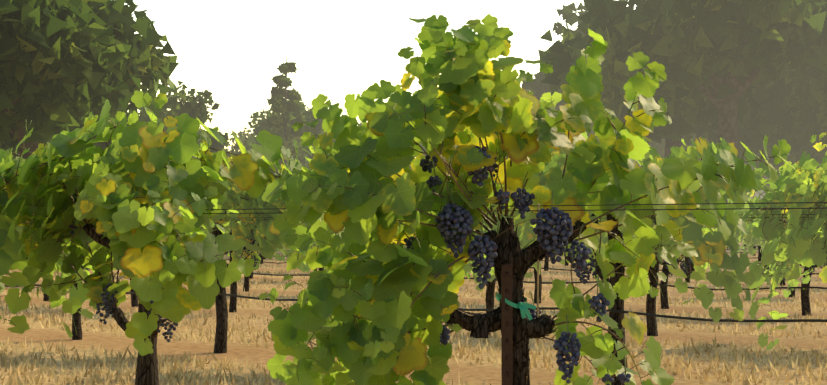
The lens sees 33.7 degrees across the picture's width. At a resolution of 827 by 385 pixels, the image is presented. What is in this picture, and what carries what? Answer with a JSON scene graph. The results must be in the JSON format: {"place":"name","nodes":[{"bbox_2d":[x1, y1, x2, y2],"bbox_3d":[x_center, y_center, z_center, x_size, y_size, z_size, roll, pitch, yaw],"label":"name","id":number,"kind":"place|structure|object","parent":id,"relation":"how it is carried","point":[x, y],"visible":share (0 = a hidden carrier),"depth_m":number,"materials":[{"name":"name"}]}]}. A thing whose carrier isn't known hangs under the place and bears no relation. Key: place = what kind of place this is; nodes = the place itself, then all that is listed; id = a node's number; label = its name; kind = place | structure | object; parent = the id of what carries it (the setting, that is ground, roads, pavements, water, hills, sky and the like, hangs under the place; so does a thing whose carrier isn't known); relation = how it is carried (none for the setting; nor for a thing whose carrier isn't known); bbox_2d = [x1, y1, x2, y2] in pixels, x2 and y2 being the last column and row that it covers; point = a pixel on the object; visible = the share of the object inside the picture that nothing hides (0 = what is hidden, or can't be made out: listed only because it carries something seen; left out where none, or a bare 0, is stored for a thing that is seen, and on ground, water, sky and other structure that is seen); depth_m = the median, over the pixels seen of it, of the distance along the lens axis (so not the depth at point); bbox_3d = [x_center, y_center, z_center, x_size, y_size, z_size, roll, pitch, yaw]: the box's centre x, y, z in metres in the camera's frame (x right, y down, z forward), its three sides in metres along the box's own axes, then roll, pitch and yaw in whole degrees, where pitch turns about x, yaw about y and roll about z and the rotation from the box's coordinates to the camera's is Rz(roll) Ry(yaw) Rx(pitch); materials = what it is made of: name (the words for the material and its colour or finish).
{"place":"outdoors","nodes":[
{"label":"outdoors","id":0,"kind":"place"},
{"bbox_2d":[124,0,635,157],"label":"sky","id":1,"kind":"structure","parent":0,"point":[233,50],"materials":[{"name":"white"}]},
{"bbox_2d":[0,240,826,384],"bbox_3d":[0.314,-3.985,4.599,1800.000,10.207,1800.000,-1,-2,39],"label":"ground","id":2,"kind":"structure","parent":0,"point":[486,371],"depth_m":11.91,"materials":[{"name":"brown soil"}]},
{"bbox_2d":[0,156,25,292],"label":"grapevine","id":3,"kind":"object","parent":2,"relation":"on","point":[1,283],"visible":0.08,"depth_m":6.23,"materials":[{"name":"green plant"}]},
{"bbox_2d":[43,293,49,300],"bbox_3d":[-4.964,0.700,18.181,2.032,1.577,1.128,-1,-2,36],"label":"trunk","id":4,"kind":"object","parent":2,"relation":"on","point":[46,297],"depth_m":18.08,"materials":[{"name":"brown plant"}]},
{"bbox_2d":[0,149,93,337],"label":"vine","id":5,"kind":"object","parent":2,"relation":"on","point":[9,255],"visible":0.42,"depth_m":5.66,"materials":[{"name":"green plant"}]},
{"bbox_2d":[7,216,93,339],"bbox_3d":[-2.989,0.582,11.838,2.719,1.494,0.837,-1,-2,43],"label":"vine","id":6,"kind":"object","parent":2,"relation":"on","point":[76,317],"depth_m":11.81,"materials":[{"name":"brown plant"}]},
{"bbox_2d":[0,106,132,164],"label":"tree","id":7,"kind":"object","parent":2,"relation":"on","point":[102,145],"visible":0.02,"depth_m":86.27,"materials":[{"name":"green plant"}]},
{"bbox_2d":[0,0,144,142],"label":"tree","id":8,"kind":"object","parent":2,"relation":"on","point":[58,60],"visible":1,"depth_m":60.15,"materials":[{"name":"green plant"}]},
{"bbox_2d":[0,0,178,158],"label":"tree","id":9,"kind":"object","parent":2,"relation":"on","point":[149,59],"visible":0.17,"depth_m":69.53,"materials":[{"name":"green plant"}]},
{"bbox_2d":[130,278,138,306],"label":"vine","id":10,"kind":"object","parent":2,"relation":"on","point":[134,300],"depth_m":16.85,"materials":[{"name":"brown plant"}]},
{"bbox_2d":[138,106,177,126],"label":"tree","id":11,"kind":"object","parent":2,"relation":"on","point":[142,117],"depth_m":137.87,"materials":[{"name":"green plant"}]},
{"bbox_2d":[0,78,344,384],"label":"vine","id":12,"kind":"object","parent":2,"relation":"on","point":[131,196],"visible":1,"depth_m":5.45,"materials":[{"name":"green plant"}]},
{"bbox_2d":[141,81,230,157],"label":"tree","id":13,"kind":"object","parent":2,"relation":"on","point":[195,107],"visible":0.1,"depth_m":117.89,"materials":[{"name":"green plant"}]},
{"bbox_2d":[193,212,257,291],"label":"vine","id":14,"kind":"object","parent":2,"relation":"on","point":[246,284],"depth_m":20.74,"materials":[{"name":"brown plant"}]},
{"bbox_2d":[189,210,288,311],"bbox_3d":[-2.000,0.676,15.841,1.768,1.514,0.771,-1,-2,35],"label":"vine","id":15,"kind":"object","parent":2,"relation":"on","point":[233,300],"visible":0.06,"depth_m":15.73,"materials":[{"name":"green plant"}]},
{"bbox_2d":[228,127,254,152],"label":"tree","id":16,"kind":"object","parent":2,"relation":"on","point":[244,134],"depth_m":200.00,"materials":[{"name":"green plant"}]},
{"bbox_2d":[229,134,260,163],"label":"tree","id":17,"kind":"object","parent":2,"relation":"on","point":[247,143],"visible":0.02,"depth_m":140.72,"materials":[{"name":"green plant"}]},
{"bbox_2d":[175,154,317,352],"bbox_3d":[-1.427,0.502,10.739,1.902,1.614,0.829,-1,-2,22],"label":"vine","id":18,"kind":"object","parent":2,"relation":"on","point":[271,243],"visible":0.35,"depth_m":10.58,"materials":[{"name":"green plant"}]},
{"bbox_2d":[248,107,293,144],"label":"tree","id":19,"kind":"object","parent":2,"relation":"on","point":[258,126],"visible":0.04,"depth_m":145.02,"materials":[{"name":"green plant"}]},
{"bbox_2d":[261,54,311,178],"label":"tree","id":20,"kind":"object","parent":2,"relation":"on","point":[278,102],"visible":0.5,"depth_m":124.45,"materials":[{"name":"green plant"}]},
{"bbox_2d":[269,105,333,175],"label":"tree","id":21,"kind":"object","parent":2,"relation":"on","point":[317,129],"visible":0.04,"depth_m":134.07,"materials":[{"name":"green plant"}]},
{"bbox_2d":[287,176,490,283],"bbox_3d":[-0.078,0.531,9.549,1.686,1.487,0.735,0,-2,18],"label":"vine","id":22,"kind":"object","parent":2,"relation":"on","point":[475,275],"depth_m":9.46,"materials":[{"name":"green plant"}]},
{"bbox_2d":[4,202,826,321],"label":"trellis wires","id":23,"kind":"object","parent":2,"relation":"on","point":[692,318],"visible":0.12,"depth_m":7.97,"materials":[{"name":"grey metal"}]},
{"bbox_2d":[409,137,425,169],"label":"tree","id":24,"kind":"object","parent":2,"relation":"on","point":[410,167],"depth_m":132.53,"materials":[{"name":"green plant"}]},
{"bbox_2d":[495,204,538,384],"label":"trellis posts","id":25,"kind":"object","parent":2,"relation":"on","point":[506,298],"visible":0.92,"depth_m":4.42,"materials":[{"name":"wood"}]},
{"bbox_2d":[259,14,795,384],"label":"vine","id":26,"kind":"object","parent":2,"relation":"on","point":[389,313],"visible":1,"depth_m":4.39,"materials":[{"name":"green plant"}]},
{"bbox_2d":[470,214,599,312],"bbox_3d":[0.700,0.670,13.405,2.637,1.391,0.811,-1,-2,33],"label":"vine","id":27,"kind":"object","parent":2,"relation":"on","point":[490,292],"visible":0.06,"depth_m":13.16,"materials":[{"name":"green plant"}]},
{"bbox_2d":[544,257,548,270],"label":"vine","id":28,"kind":"object","parent":2,"relation":"on","point":[546,264],"depth_m":30.27,"materials":[{"name":"brown plant"}]},
{"bbox_2d":[534,246,568,302],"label":"vine","id":29,"kind":"object","parent":2,"relation":"on","point":[540,287],"depth_m":17.42,"materials":[{"name":"brown plant"}]},
{"bbox_2d":[564,243,601,265],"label":"vine","id":30,"kind":"object","parent":2,"relation":"on","point":[566,264],"depth_m":34.11,"materials":[{"name":"brown plant"}]},
{"bbox_2d":[522,0,695,159],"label":"tree","id":31,"kind":"object","parent":2,"relation":"on","point":[537,87],"visible":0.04,"depth_m":96.53,"materials":[{"name":"green plant"}]},
{"bbox_2d":[463,92,781,384],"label":"vine","id":32,"kind":"object","parent":2,"relation":"on","point":[710,248],"visible":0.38,"depth_m":7.91,"materials":[{"name":"green plant"}]},
{"bbox_2d":[568,199,740,335],"bbox_3d":[2.067,0.560,12.235,1.765,1.568,0.770,-1,-2,31],"label":"vine","id":33,"kind":"object","parent":2,"relation":"on","point":[652,330],"visible":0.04,"depth_m":12.25,"materials":[{"name":"brown plant"}]},
{"bbox_2d":[536,0,773,157],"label":"tree","id":34,"kind":"object","parent":2,"relation":"on","point":[687,118],"visible":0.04,"depth_m":64.02,"materials":[{"name":"green plant"}]},
{"bbox_2d":[623,216,727,308],"bbox_3d":[2.926,0.662,16.173,1.749,1.561,0.763,0,-2,18],"label":"vine","id":35,"kind":"object","parent":2,"relation":"on","point":[664,300],"visible":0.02,"depth_m":16.21,"materials":[{"name":"brown plant"}]},
{"bbox_2d":[574,0,826,248],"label":"tree","id":36,"kind":"object","parent":2,"relation":"on","point":[693,47],"visible":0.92,"depth_m":58.46,"materials":[{"name":"green plant"}]},
{"bbox_2d":[685,227,718,282],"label":"vine","id":37,"kind":"object","parent":2,"relation":"on","point":[687,279],"depth_m":23.99,"materials":[{"name":"brown plant"}]},
{"bbox_2d":[728,232,772,276],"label":"vine","id":38,"kind":"object","parent":2,"relation":"on","point":[741,246],"depth_m":27.35,"materials":[{"name":"green plant"}]},
{"bbox_2d":[747,189,764,198],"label":"tree","id":39,"kind":"object","parent":2,"relation":"on","point":[756,194],"visible":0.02,"depth_m":209.83,"materials":[{"name":"green plant"}]},
{"bbox_2d":[690,83,826,187],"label":"tree","id":40,"kind":"object","parent":2,"relation":"on","point":[794,156],"visible":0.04,"depth_m":68.25,"materials":[{"name":"green plant"}]},
{"bbox_2d":[735,233,784,284],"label":"vine","id":41,"kind":"object","parent":2,"relation":"on","point":[763,247],"depth_m":23.15,"materials":[{"name":"green plant"}]},
{"bbox_2d":[758,247,761,260],"bbox_3d":[9.881,1.180,38.750,1.932,1.660,0.842,-1,-2,21],"label":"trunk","id":42,"kind":"object","parent":2,"relation":"on","point":[759,255],"depth_m":38.62,"materials":[{"name":"brown plant"}]},
{"bbox_2d":[744,162,779,187],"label":"tree","id":43,"kind":"object","parent":2,"relation":"on","point":[764,176],"depth_m":105.17,"materials":[{"name":"green plant"}]},
{"bbox_2d":[734,198,794,296],"bbox_3d":[5.336,0.734,19.091,1.819,1.563,0.793,-1,-2,23],"label":"vine","id":44,"kind":"object","parent":2,"relation":"on","point":[792,294],"depth_m":19.10,"materials":[{"name":"green plant"}]},
{"bbox_2d":[727,189,826,315],"bbox_3d":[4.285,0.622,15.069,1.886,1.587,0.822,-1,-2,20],"label":"vine","id":45,"kind":"object","parent":2,"relation":"on","point":[805,304],"visible":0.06,"depth_m":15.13,"materials":[{"name":"green plant"}]},
{"bbox_2d":[733,132,826,350],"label":"vine","id":46,"kind":"object","parent":2,"relation":"on","point":[796,234],"visible":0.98,"depth_m":7.69,"materials":[{"name":"green plant"}]},
{"bbox_2d":[741,51,826,152],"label":"tree","id":47,"kind":"object","parent":2,"relation":"on","point":[796,96],"visible":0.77,"depth_m":64.48,"materials":[{"name":"green plant"}]},
{"bbox_2d":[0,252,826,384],"bbox_3d":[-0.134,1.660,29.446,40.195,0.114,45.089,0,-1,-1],"label":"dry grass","id":48,"kind":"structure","parent":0,"point":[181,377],"depth_m":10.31,"materials":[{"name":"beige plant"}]}
]}

